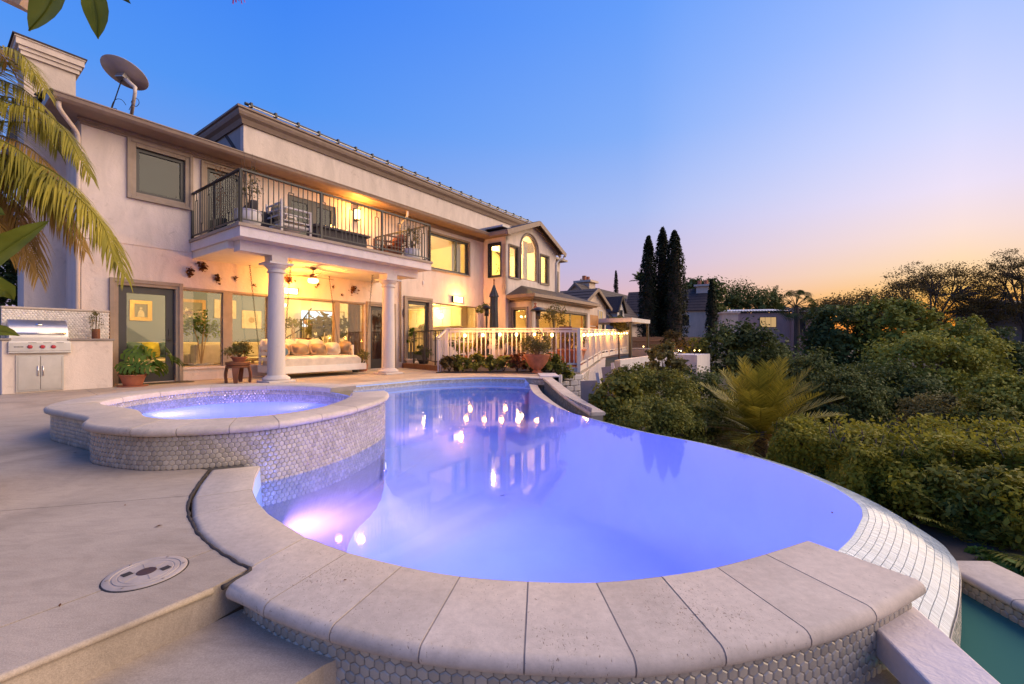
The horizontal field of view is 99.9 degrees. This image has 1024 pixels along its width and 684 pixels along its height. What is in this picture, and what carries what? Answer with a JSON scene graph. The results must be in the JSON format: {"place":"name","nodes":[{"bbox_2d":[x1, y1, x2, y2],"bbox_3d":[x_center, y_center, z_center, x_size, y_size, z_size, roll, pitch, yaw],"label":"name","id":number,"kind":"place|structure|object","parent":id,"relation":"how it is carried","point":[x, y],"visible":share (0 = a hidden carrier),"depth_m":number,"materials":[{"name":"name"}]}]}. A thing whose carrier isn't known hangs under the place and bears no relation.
{"place":"outdoors","nodes":[
{"label":"outdoors","id":0,"kind":"place"},
{"bbox_2d":[27,0,244,38],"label":"hanging branch","id":1,"kind":"object","parent":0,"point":[40,13],"visible":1,"depth_m":1.49,"materials":[{"name":"green plant"}]},
{"bbox_2d":[409,306,466,351],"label":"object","id":2,"kind":"object","parent":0,"point":[454,316],"visible":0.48,"depth_m":19.62,"materials":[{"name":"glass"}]},
{"bbox_2d":[0,368,897,683],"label":"pool deck","id":3,"kind":"structure","parent":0,"point":[78,526],"depth_m":1.64,"materials":[{"name":"concrete"}]},
{"bbox_2d":[0,207,48,335],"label":"broad leaved plant","id":4,"kind":"object","parent":3,"relation":"on","point":[13,242],"visible":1,"depth_m":2.39,"materials":[{"name":"green plant"}]},
{"bbox_2d":[0,306,114,394],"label":"barbecue island","id":5,"kind":"structure","parent":3,"relation":"on","point":[88,361],"depth_m":8.15,"materials":[{"name":"paint"}]},
{"bbox_2d":[5,319,70,391],"bbox_3d":[-8.598,0.235,7.806,0.584,1.270,0.764,0,0,36],"label":"gas grill","id":6,"kind":"object","parent":5,"relation":"in","point":[43,336],"visible":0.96,"depth_m":7.69,"materials":[{"name":"metal"}]},
{"bbox_2d":[18,357,39,390],"bbox_3d":[-8.490,0.552,7.562,0.054,0.587,0.263,0,0,36],"label":"cabinet door","id":7,"kind":"structure","parent":6,"relation":"in","point":[28,367],"depth_m":7.56,"materials":[{"name":"metal"}]},
{"bbox_2d":[41,356,61,388],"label":"cabinet door","id":8,"kind":"structure","parent":6,"relation":"in","point":[51,366],"depth_m":7.79,"materials":[{"name":"metal"}]},
{"bbox_2d":[0,45,135,292],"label":"feather palm","id":9,"kind":"object","parent":3,"relation":"on","point":[45,194],"visible":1,"depth_m":3.24,"materials":[{"name":"green plant"}]},
{"bbox_2d":[99,556,188,592],"bbox_3d":[-1.424,0.895,1.675,0.268,0.008,0.268,0,0,-18],"label":"skimmer lid","id":10,"kind":"object","parent":3,"relation":"on","point":[143,574],"visible":1,"depth_m":1.65,"materials":[{"name":"plastic"}]},
{"bbox_2d":[114,342,184,387],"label":"potted plant","id":11,"kind":"object","parent":3,"relation":"on","point":[130,376],"visible":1,"depth_m":8.72,"materials":[{"name":"green plant"}]},
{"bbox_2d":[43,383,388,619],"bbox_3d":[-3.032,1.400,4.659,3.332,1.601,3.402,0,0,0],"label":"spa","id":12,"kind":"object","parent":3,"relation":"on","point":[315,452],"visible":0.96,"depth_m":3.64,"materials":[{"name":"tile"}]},
{"bbox_2d":[224,361,251,383],"bbox_3d":[-6.066,0.665,9.523,0.490,0.470,0.490,0,0,36],"label":"stool","id":13,"kind":"object","parent":3,"relation":"on","point":[237,370],"visible":0.98,"depth_m":9.39,"materials":[{"name":"brown wood"}]},
{"bbox_2d":[220,339,253,361],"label":"potted plant","id":14,"kind":"object","parent":13,"relation":"on","point":[238,350],"visible":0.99,"depth_m":9.43,"materials":[{"name":"green plant"}]},
{"bbox_2d":[257,255,295,382],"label":"column","id":15,"kind":"structure","parent":3,"relation":"on","point":[276,266],"depth_m":9.47,"materials":[{"name":"paint"}]},
{"bbox_2d":[1,31,599,384],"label":"house","id":16,"kind":"structure","parent":3,"relation":"on","point":[153,198],"depth_m":11.08,"materials":[{"name":"paint"}]},
{"bbox_2d":[100,54,148,114],"bbox_3d":[-8.525,-5.534,9.473,0.818,1.109,0.788,0,0,38],"label":"satellite dish","id":17,"kind":"object","parent":16,"relation":"attached to","point":[124,72],"visible":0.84,"depth_m":9.37,"materials":[{"name":"paint"}]},
{"bbox_2d":[130,300,151,320],"bbox_3d":[-10.458,-0.885,12.121,0.030,0.570,0.490,0,0,36],"label":"framed picture","id":18,"kind":"object","parent":16,"relation":"attached to","point":[140,310],"visible":1,"depth_m":12.12,"materials":[{"name":"yellow paper"}]},
{"bbox_2d":[109,277,182,384],"bbox_3d":[-7.994,-0.220,9.429,0.175,2.240,1.260,0,0,36],"label":"door","id":19,"kind":"structure","parent":16,"relation":"in","point":[117,298],"depth_m":9.50,"materials":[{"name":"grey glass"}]},
{"bbox_2d":[127,137,192,210],"bbox_3d":[-7.869,-3.710,9.633,0.180,1.280,1.180,0,0,36],"label":"window","id":20,"kind":"structure","parent":16,"relation":"in","point":[153,177],"depth_m":9.62,"materials":[{"name":"beige glass"}]},
{"bbox_2d":[183,299,205,323],"bbox_3d":[-9.779,-0.910,13.068,0.030,0.780,0.800,0,0,36],"label":"framed picture","id":21,"kind":"object","parent":16,"relation":"attached to","point":[193,304],"visible":0.31,"depth_m":13.16,"materials":[{"name":"beige paper"}]},
{"bbox_2d":[183,307,219,365],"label":"indoor plant","id":22,"kind":"object","parent":16,"relation":"on","point":[203,326],"visible":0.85,"depth_m":10.81,"materials":[{"name":"green plant"}]},
{"bbox_2d":[183,344,219,365],"bbox_3d":[-8.296,0.445,11.477,0.900,0.790,1.000,0,0,16],"label":"sofa","id":23,"kind":"object","parent":16,"relation":"on","point":[211,353],"visible":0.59,"depth_m":11.10,"materials":[{"name":"fabric"}]},
{"bbox_2d":[200,159,245,234],"bbox_3d":[-7.141,-3.325,10.650,0.180,2.010,1.000,0,0,36],"label":"balcony door","id":24,"kind":"structure","parent":16,"relation":"in","point":[207,168],"depth_m":10.55,"materials":[{"name":"beige glass"}]},
{"bbox_2d":[235,154,261,225],"bbox_3d":[-5.503,-3.182,9.008,0.525,1.620,0.562,0,0,36],"label":"balcony planter","id":25,"kind":"object","parent":16,"relation":"on","point":[249,209],"visible":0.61,"depth_m":8.94,"materials":[{"name":"white ceramic"}]},
{"bbox_2d":[242,310,260,328],"bbox_3d":[-8.766,-0.755,14.483,0.030,0.590,0.600,0,0,36],"label":"framed picture","id":26,"kind":"object","parent":16,"relation":"attached to","point":[248,319],"visible":0.99,"depth_m":14.46,"materials":[{"name":"paper"}]},
{"bbox_2d":[266,198,311,235],"bbox_3d":[-5.184,-2.775,9.986,0.725,0.805,0.700,0,0,36],"label":"armchair","id":27,"kind":"object","parent":16,"relation":"on","point":[301,224],"visible":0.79,"depth_m":9.80,"materials":[{"name":"paint"}]},
{"bbox_2d":[287,194,311,234],"bbox_3d":[-6.056,-3.250,12.233,0.060,1.700,0.728,0,0,36],"label":"balcony door","id":28,"kind":"structure","parent":16,"relation":"in","point":[290,196],"depth_m":12.24,"materials":[{"name":"grey glass"}]},
{"bbox_2d":[249,261,372,373],"bbox_3d":[-5.311,-0.618,11.694,1.476,2.775,2.887,0,0,36],"label":"swing bed","id":29,"kind":"object","parent":16,"relation":"hanging from","point":[311,363],"visible":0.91,"depth_m":11.05,"materials":[{"name":"white paint"}]},
{"bbox_2d":[313,202,334,226],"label":"balcony door","id":30,"kind":"structure","parent":16,"relation":"in","point":[314,203],"depth_m":12.86,"materials":[{"name":"grey glass"}]},
{"bbox_2d":[302,310,349,354],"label":"indoor plant","id":31,"kind":"object","parent":16,"relation":"on","point":[317,325],"visible":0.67,"depth_m":13.50,"materials":[{"name":"green plant"}]},
{"bbox_2d":[304,223,370,247],"bbox_3d":[-4.634,-2.730,11.437,0.640,0.716,1.600,0,0,36],"label":"fire table","id":32,"kind":"object","parent":16,"relation":"on","point":[338,233],"visible":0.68,"depth_m":11.19,"materials":[{"name":"metal"}]},
{"bbox_2d":[348,304,381,358],"bbox_3d":[-5.007,-0.291,14.866,0.100,2.283,1.600,0,0,36],"label":"sliding door","id":33,"kind":"structure","parent":16,"relation":"hanging from","point":[354,323],"depth_m":14.62,"materials":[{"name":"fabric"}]},
{"bbox_2d":[366,301,395,369],"bbox_3d":[-4.408,-0.210,14.437,0.175,2.220,1.160,0,0,36],"label":"door","id":34,"kind":"structure","parent":16,"relation":"in","point":[372,363],"depth_m":14.18,"materials":[{"name":"brown wood"}]},
{"bbox_2d":[373,234,407,254],"bbox_3d":[-3.555,-2.775,12.595,0.720,0.805,0.725,0,0,-44],"label":"armchair","id":35,"kind":"object","parent":16,"relation":"on","point":[394,243],"visible":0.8,"depth_m":12.55,"materials":[{"name":"brown wood"}]},
{"bbox_2d":[403,296,432,361],"bbox_3d":[-3.452,-0.470,15.768,0.175,2.340,1.360,0,0,36],"label":"door","id":36,"kind":"structure","parent":16,"relation":"in","point":[407,300],"depth_m":15.68,"materials":[{"name":"beige wood"}]},
{"bbox_2d":[431,231,469,276],"bbox_3d":[-2.500,-3.465,17.128,0.180,1.470,2.360,0,0,36],"label":"window","id":37,"kind":"structure","parent":16,"relation":"in","point":[467,244],"depth_m":17.48,"materials":[{"name":"beige wood"}]},
{"bbox_2d":[508,243,519,279],"bbox_3d":[0.051,-3.460,18.628,0.180,1.460,0.770,0,0,36],"label":"window","id":38,"kind":"structure","parent":16,"relation":"in","point":[517,252],"depth_m":18.86,"materials":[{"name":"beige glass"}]},
{"bbox_2d":[511,307,527,353],"bbox_3d":[0.340,-0.490,18.245,0.860,1.980,0.180,0,0,36],"label":"door","id":39,"kind":"structure","parent":16,"relation":"in","point":[513,309],"depth_m":18.36,"materials":[{"name":"beige glass"}]},
{"bbox_2d":[520,233,538,282],"bbox_3d":[0.778,-3.865,19.634,0.155,2.210,1.570,0,0,36],"label":"arched window","id":40,"kind":"structure","parent":16,"relation":"in","point":[526,234],"depth_m":20.04,"materials":[{"name":"beige glass"}]},
{"bbox_2d":[373,273,402,374],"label":"column","id":41,"kind":"structure","parent":3,"relation":"on","point":[388,281],"depth_m":11.97,"materials":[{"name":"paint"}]},
{"bbox_2d":[436,371,575,374],"bbox_3d":[-0.153,0.910,12.539,4.084,0.080,0.680,0,0,2],"label":"planting bed","id":42,"kind":"object","parent":3,"relation":"on","point":[514,372],"visible":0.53,"depth_m":12.38,"materials":[{"name":"soil"}]},
{"bbox_2d":[519,329,554,373],"bbox_3d":[0.698,0.253,12.345,1.173,1.294,1.125,0,0,0],"label":"terracotta urn","id":43,"kind":"object","parent":42,"relation":"on","point":[537,362],"visible":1,"depth_m":12.14,"materials":[{"name":"orange ceramic"}]},
{"bbox_2d":[553,361,576,381],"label":"bed plant","id":44,"kind":"object","parent":42,"relation":"on","point":[557,367],"visible":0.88,"depth_m":12.23,"materials":[{"name":"green plant"}]},
{"bbox_2d":[402,328,627,371],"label":"timber deck","id":45,"kind":"structure","parent":3,"relation":"on","point":[595,345],"depth_m":12.96,"materials":[{"name":"white wood"}]},
{"bbox_2d":[413,330,449,364],"bbox_3d":[-2.710,0.181,14.255,0.070,1.138,2.389,0,0,-40],"label":"iron railing","id":46,"kind":"object","parent":45,"relation":"on","point":[423,345],"visible":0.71,"depth_m":14.55,"materials":[{"name":"black metal"}]},
{"bbox_2d":[488,279,498,338],"bbox_3d":[-0.645,-0.763,15.400,0.520,3.026,0.512,0,0,0],"label":"umbrella","id":47,"kind":"object","parent":45,"relation":"on","point":[493,295],"visible":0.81,"depth_m":15.29,"materials":[{"name":"grey fabric"}]},
{"bbox_2d":[541,301,569,360],"bbox_3d":[1.450,-0.314,14.666,1.079,2.128,0.930,0,0,-40],"label":"potted tree","id":48,"kind":"object","parent":45,"relation":"on","point":[553,315],"visible":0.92,"depth_m":14.54,"materials":[{"name":"green plant"}]},
{"bbox_2d":[557,333,586,365],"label":"potted plant","id":49,"kind":"object","parent":45,"relation":"on","point":[571,351],"visible":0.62,"depth_m":13.63,"materials":[{"name":"green plant"}]},
{"bbox_2d":[598,318,649,357],"bbox_3d":[6.046,-0.200,25.000,3.000,2.200,3.000,0,0,36],"label":"pergola","id":50,"kind":"object","parent":45,"relation":"on","point":[608,321],"visible":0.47,"depth_m":23.73,"materials":[{"name":"paint"}]},
{"bbox_2d":[192,375,961,683],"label":"swimming pool","id":51,"kind":"structure","parent":3,"relation":"in","point":[555,532],"depth_m":2.16,"materials":[{"name":"liquid"}]},
{"bbox_2d":[357,382,531,392],"bbox_3d":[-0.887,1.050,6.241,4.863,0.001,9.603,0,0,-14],"label":"pool wall","id":52,"kind":"structure","parent":51,"relation":"in","point":[487,386],"depth_m":9.92,"materials":[{"name":"blue tile"}]},
{"bbox_2d":[876,561,1023,683],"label":"catch basin","id":53,"kind":"object","parent":51,"relation":"attached to","point":[915,645],"visible":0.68,"depth_m":1.49,"materials":[{"name":"paint"}]},
{"bbox_2d":[960,593,1023,683],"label":"basin water","id":54,"kind":"structure","parent":53,"relation":"in","point":[992,643],"depth_m":2.11,"materials":[{"name":"teal liquid"}]},
{"bbox_2d":[0,0,1023,332],"label":"sky","id":55,"kind":"structure","parent":0,"point":[821,148],"materials":[{"name":"blue"}]},
{"bbox_2d":[530,350,960,448],"bbox_3d":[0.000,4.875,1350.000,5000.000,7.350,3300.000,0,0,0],"label":"ground","id":56,"kind":"structure","parent":0,"point":[609,361],"depth_m":30.77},
{"bbox_2d":[0,215,17,340],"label":"dark shrub","id":57,"kind":"object","parent":56,"relation":"on","point":[10,275],"visible":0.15,"depth_m":10.38,"materials":[{"name":"green plant"}]},
{"bbox_2d":[562,360,601,397],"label":"stone wall","id":58,"kind":"structure","parent":56,"relation":"on","point":[572,385],"depth_m":12.65,"materials":[{"name":"stone"}]},
{"bbox_2d":[560,288,611,360],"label":"house","id":59,"kind":"structure","parent":56,"relation":"on","point":[595,295],"depth_m":30.50,"materials":[{"name":"tile"}]},
{"bbox_2d":[567,276,641,353],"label":"house","id":60,"kind":"structure","parent":56,"relation":"on","point":[620,306],"depth_m":45.06,"materials":[{"name":"tile"}]},
{"bbox_2d":[588,371,648,427],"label":"leafy shrub","id":61,"kind":"object","parent":56,"relation":"on","point":[621,386],"visible":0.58,"depth_m":7.04,"materials":[{"name":"green plant"}]},
{"bbox_2d":[605,362,660,399],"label":"mounded shrub","id":62,"kind":"object","parent":56,"relation":"on","point":[615,373],"visible":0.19,"depth_m":11.45,"materials":[{"name":"green plant"}]},
{"bbox_2d":[635,235,660,336],"bbox_3d":[11.737,-3.412,36.969,2.192,11.631,2.170,0,0,0],"label":"cypress tree","id":63,"kind":"object","parent":56,"relation":"on","point":[648,280],"visible":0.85,"depth_m":36.63,"materials":[{"name":"green plant"}]},
{"bbox_2d":[605,363,707,431],"bbox_3d":[2.833,1.328,8.577,2.184,1.868,1.783,0,0,0],"label":"mounded shrub","id":64,"kind":"object","parent":56,"relation":"on","point":[670,388],"visible":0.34,"depth_m":8.37,"materials":[{"name":"green plant"}]},
{"bbox_2d":[598,387,715,443],"bbox_3d":[2.094,1.389,6.633,1.923,1.373,1.574,0,0,28],"label":"mounded shrub","id":65,"kind":"object","parent":56,"relation":"on","point":[679,418],"visible":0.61,"depth_m":6.29,"materials":[{"name":"green plant"}]},
{"bbox_2d":[654,226,667,336],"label":"cypress tree","id":66,"kind":"object","parent":56,"relation":"on","point":[661,245],"visible":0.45,"depth_m":37.61,"materials":[{"name":"green plant"}]},
{"bbox_2d":[615,352,709,373],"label":"terrace wall","id":67,"kind":"structure","parent":56,"relation":"on","point":[701,360],"depth_m":24.49,"materials":[{"name":"white paint"}]},
{"bbox_2d":[642,337,689,397],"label":"leafy shrub","id":68,"kind":"object","parent":56,"relation":"on","point":[660,355],"visible":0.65,"depth_m":15.79,"materials":[{"name":"green plant"}]},
{"bbox_2d":[626,280,708,336],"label":"house","id":69,"kind":"structure","parent":56,"relation":"on","point":[697,301],"depth_m":47.85,"materials":[{"name":"paint"}]},
{"bbox_2d":[658,329,686,351],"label":"lit shrub","id":70,"kind":"object","parent":56,"relation":"on","point":[669,334],"visible":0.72,"depth_m":29.21,"materials":[{"name":"green plant"}]},
{"bbox_2d":[632,334,713,362],"bbox_3d":[12.025,0.950,32.249,7.353,3.100,0.527,0,0,-17],"label":"wood fence","id":71,"kind":"object","parent":56,"relation":"on","point":[638,342],"visible":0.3,"depth_m":31.64,"materials":[{"name":"brown paint"}]},
{"bbox_2d":[659,230,689,336],"bbox_3d":[13.781,-3.594,36.495,2.604,11.972,2.631,0,0,0],"label":"cypress tree","id":72,"kind":"object","parent":56,"relation":"on","point":[675,311],"visible":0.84,"depth_m":36.04,"materials":[{"name":"green plant"}]},
{"bbox_2d":[681,337,710,353],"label":"lit shrub","id":73,"kind":"object","parent":56,"relation":"on","point":[701,344],"visible":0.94,"depth_m":28.73,"materials":[{"name":"green plant"}]},
{"bbox_2d":[662,364,730,428],"bbox_3d":[4.601,1.561,10.466,1.746,2.022,1.443,0,0,0],"label":"mounded shrub","id":74,"kind":"object","parent":56,"relation":"on","point":[711,377],"visible":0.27,"depth_m":10.33,"materials":[{"name":"green plant"}]},
{"bbox_2d":[681,275,730,315],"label":"round tree","id":75,"kind":"object","parent":56,"relation":"on","point":[720,288],"visible":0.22,"depth_m":58.61,"materials":[{"name":"green plant"}]},
{"bbox_2d":[705,279,718,342],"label":"cypress tree","id":76,"kind":"object","parent":56,"relation":"on","point":[711,314],"visible":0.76,"depth_m":44.75,"materials":[{"name":"green plant"}]},
{"bbox_2d":[675,395,751,453],"bbox_3d":[3.446,1.674,7.339,1.322,1.488,1.165,0,0,0],"label":"mounded shrub","id":77,"kind":"object","parent":56,"relation":"on","point":[712,416],"visible":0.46,"depth_m":7.13,"materials":[{"name":"green plant"}]},
{"bbox_2d":[715,312,741,356],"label":"chimney block","id":78,"kind":"structure","parent":56,"relation":"on","point":[724,316],"depth_m":51.22,"materials":[{"name":"grey concrete"}]},
{"bbox_2d":[717,291,754,311],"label":"dark tree","id":79,"kind":"object","parent":56,"relation":"on","point":[737,307],"visible":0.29,"depth_m":83.55,"materials":[{"name":"green plant"}]},
{"bbox_2d":[692,315,799,388],"bbox_3d":[15.583,0.901,29.200,6.755,5.962,6.082,0,0,0],"label":"dark tree","id":80,"kind":"object","parent":56,"relation":"on","point":[743,340],"visible":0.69,"depth_m":27.80,"materials":[{"name":"green plant"}]},
{"bbox_2d":[717,278,781,308],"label":"open tree","id":81,"kind":"object","parent":56,"relation":"on","point":[746,293],"visible":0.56,"depth_m":83.75,"materials":[{"name":"green plant"}]},
{"bbox_2d":[715,307,818,355],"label":"house","id":82,"kind":"structure","parent":56,"relation":"on","point":[783,326],"depth_m":62.71,"materials":[{"name":"grey paint"}]},
{"bbox_2d":[747,291,787,312],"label":"dark tree","id":83,"kind":"object","parent":56,"relation":"on","point":[773,300],"visible":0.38,"depth_m":81.43,"materials":[{"name":"green plant"}]},
{"bbox_2d":[689,355,847,457],"bbox_3d":[3.812,1.507,6.571,2.397,2.618,2.526,0,0,0],"label":"date palm","id":84,"kind":"object","parent":56,"relation":"on","point":[759,403],"visible":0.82,"depth_m":6.41,"materials":[{"name":"green plant"}]},
{"bbox_2d":[775,290,818,359],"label":"fan palm","id":85,"kind":"object","parent":56,"relation":"on","point":[797,312],"visible":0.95,"depth_m":57.75,"materials":[{"name":"green plant"}]},
{"bbox_2d":[774,344,850,422],"bbox_3d":[10.510,4.166,14.974,2.863,8.209,2.384,0,0,0],"label":"dark shrub","id":86,"kind":"object","parent":56,"relation":"on","point":[800,363],"visible":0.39,"depth_m":14.67,"materials":[{"name":"green plant"}]},
{"bbox_2d":[794,298,888,380],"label":"dark tree","id":87,"kind":"object","parent":56,"relation":"on","point":[823,332],"visible":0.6,"depth_m":42.65,"materials":[{"name":"green plant"}]},
{"bbox_2d":[725,357,961,455],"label":"undergrowth","id":88,"kind":"object","parent":56,"relation":"on","point":[750,441],"visible":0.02,"depth_m":21.46,"materials":[{"name":"green plant"}]},
{"bbox_2d":[796,363,893,426],"bbox_3d":[10.026,4.288,13.022,2.348,7.315,2.210,0,0,34],"label":"dark shrub","id":89,"kind":"object","parent":56,"relation":"on","point":[864,402],"visible":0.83,"depth_m":12.62,"materials":[{"name":"green plant"}]},
{"bbox_2d":[803,284,912,356],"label":"lacy tree","id":90,"kind":"object","parent":56,"relation":"on","point":[836,301],"visible":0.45,"depth_m":56.02,"materials":[{"name":"green plant"}]},
{"bbox_2d":[812,355,961,423],"bbox_3d":[20.395,4.360,24.072,6.933,7.191,6.064,0,0,0],"label":"dark tree","id":91,"kind":"object","parent":56,"relation":"on","point":[901,384],"visible":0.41,"depth_m":23.06,"materials":[{"name":"green plant"}]},
{"bbox_2d":[835,294,951,364],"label":"dark tree","id":92,"kind":"object","parent":56,"relation":"on","point":[904,315],"visible":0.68,"depth_m":40.82,"materials":[{"name":"green plant"}]},
{"bbox_2d":[765,412,1023,526],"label":"hedge","id":93,"kind":"object","parent":56,"relation":"on","point":[851,455],"visible":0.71,"depth_m":3.94,"materials":[{"name":"green plant"}]},
{"bbox_2d":[868,462,969,527],"bbox_3d":[3.321,1.331,3.559,0.774,0.682,0.658,0,0,0],"label":"ground shrub","id":94,"kind":"object","parent":56,"relation":"on","point":[899,493],"visible":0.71,"depth_m":3.42,"materials":[{"name":"green plant"}]},
{"bbox_2d":[845,323,1011,402],"bbox_3d":[25.613,3.399,26.948,8.360,9.112,6.726,0,0,-24],"label":"leafy tree","id":95,"kind":"object","parent":56,"relation":"on","point":[954,355],"visible":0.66,"depth_m":25.69,"materials":[{"name":"green plant"}]},
{"bbox_2d":[889,389,978,432],"bbox_3d":[10.417,4.095,10.505,1.913,5.912,1.670,0,0,0],"label":"grey shrub","id":96,"kind":"object","parent":56,"relation":"on","point":[923,405],"visible":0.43,"depth_m":10.36,"materials":[{"name":"green plant"}]},
{"bbox_2d":[874,260,1017,368],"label":"lacy tree","id":97,"kind":"object","parent":56,"relation":"on","point":[931,288],"visible":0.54,"depth_m":44.37,"materials":[{"name":"green plant"}]},
{"bbox_2d":[903,488,1023,570],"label":"palm","id":98,"kind":"object","parent":56,"relation":"on","point":[949,530],"visible":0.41,"depth_m":3.10,"materials":[{"name":"green plant"}]},
{"bbox_2d":[905,459,1023,545],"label":"ground shrub","id":99,"kind":"object","parent":56,"relation":"on","point":[955,507],"visible":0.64,"depth_m":3.25,"materials":[{"name":"green plant"}]},
{"bbox_2d":[927,314,1019,393],"bbox_3d":[32.763,2.955,31.105,5.864,9.957,4.980,0,0,0],"label":"leafy tree","id":100,"kind":"object","parent":56,"relation":"on","point":[984,338],"visible":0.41,"depth_m":30.17,"materials":[{"name":"green plant"}]},
{"bbox_2d":[943,393,1023,427],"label":"grey shrub","id":101,"kind":"object","parent":56,"relation":"on","point":[987,408],"visible":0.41,"depth_m":9.40,"materials":[{"name":"green plant"}]},
{"bbox_2d":[947,361,1023,427],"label":"leafy tree","id":102,"kind":"object","parent":56,"relation":"on","point":[1009,385],"visible":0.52,"depth_m":16.84,"materials":[{"name":"green plant"}]},
{"bbox_2d":[951,300,1022,375],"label":"tree","id":103,"kind":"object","parent":56,"relation":"on","point":[1018,331],"depth_m":43.54,"materials":[{"name":"green plant"}]},
{"bbox_2d":[961,461,1023,553],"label":"ground shrub","id":104,"kind":"object","parent":56,"relation":"on","point":[1012,536],"visible":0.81,"depth_m":3.05,"materials":[{"name":"green plant"}]},
{"bbox_2d":[964,545,1023,576],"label":"ground shrub","id":105,"kind":"object","parent":56,"relation":"on","point":[988,555],"visible":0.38,"depth_m":2.83,"materials":[{"name":"green plant"}]},
{"bbox_2d":[966,248,1023,375],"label":"lacy tree","id":106,"kind":"object","parent":56,"relation":"on","point":[1008,296],"visible":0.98,"depth_m":42.01,"materials":[{"name":"green plant"}]},
{"bbox_2d":[977,325,1023,396],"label":"dark tree","id":107,"kind":"object","parent":56,"relation":"on","point":[1019,350],"visible":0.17,"depth_m":34.85,"materials":[{"name":"green plant"}]},
{"bbox_2d":[905,515,1023,560],"bbox_3d":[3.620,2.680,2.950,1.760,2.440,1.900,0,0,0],"label":"path","id":108,"kind":"structure","parent":0,"point":[955,546],"depth_m":3.10,"materials":[{"name":"grey concrete"}]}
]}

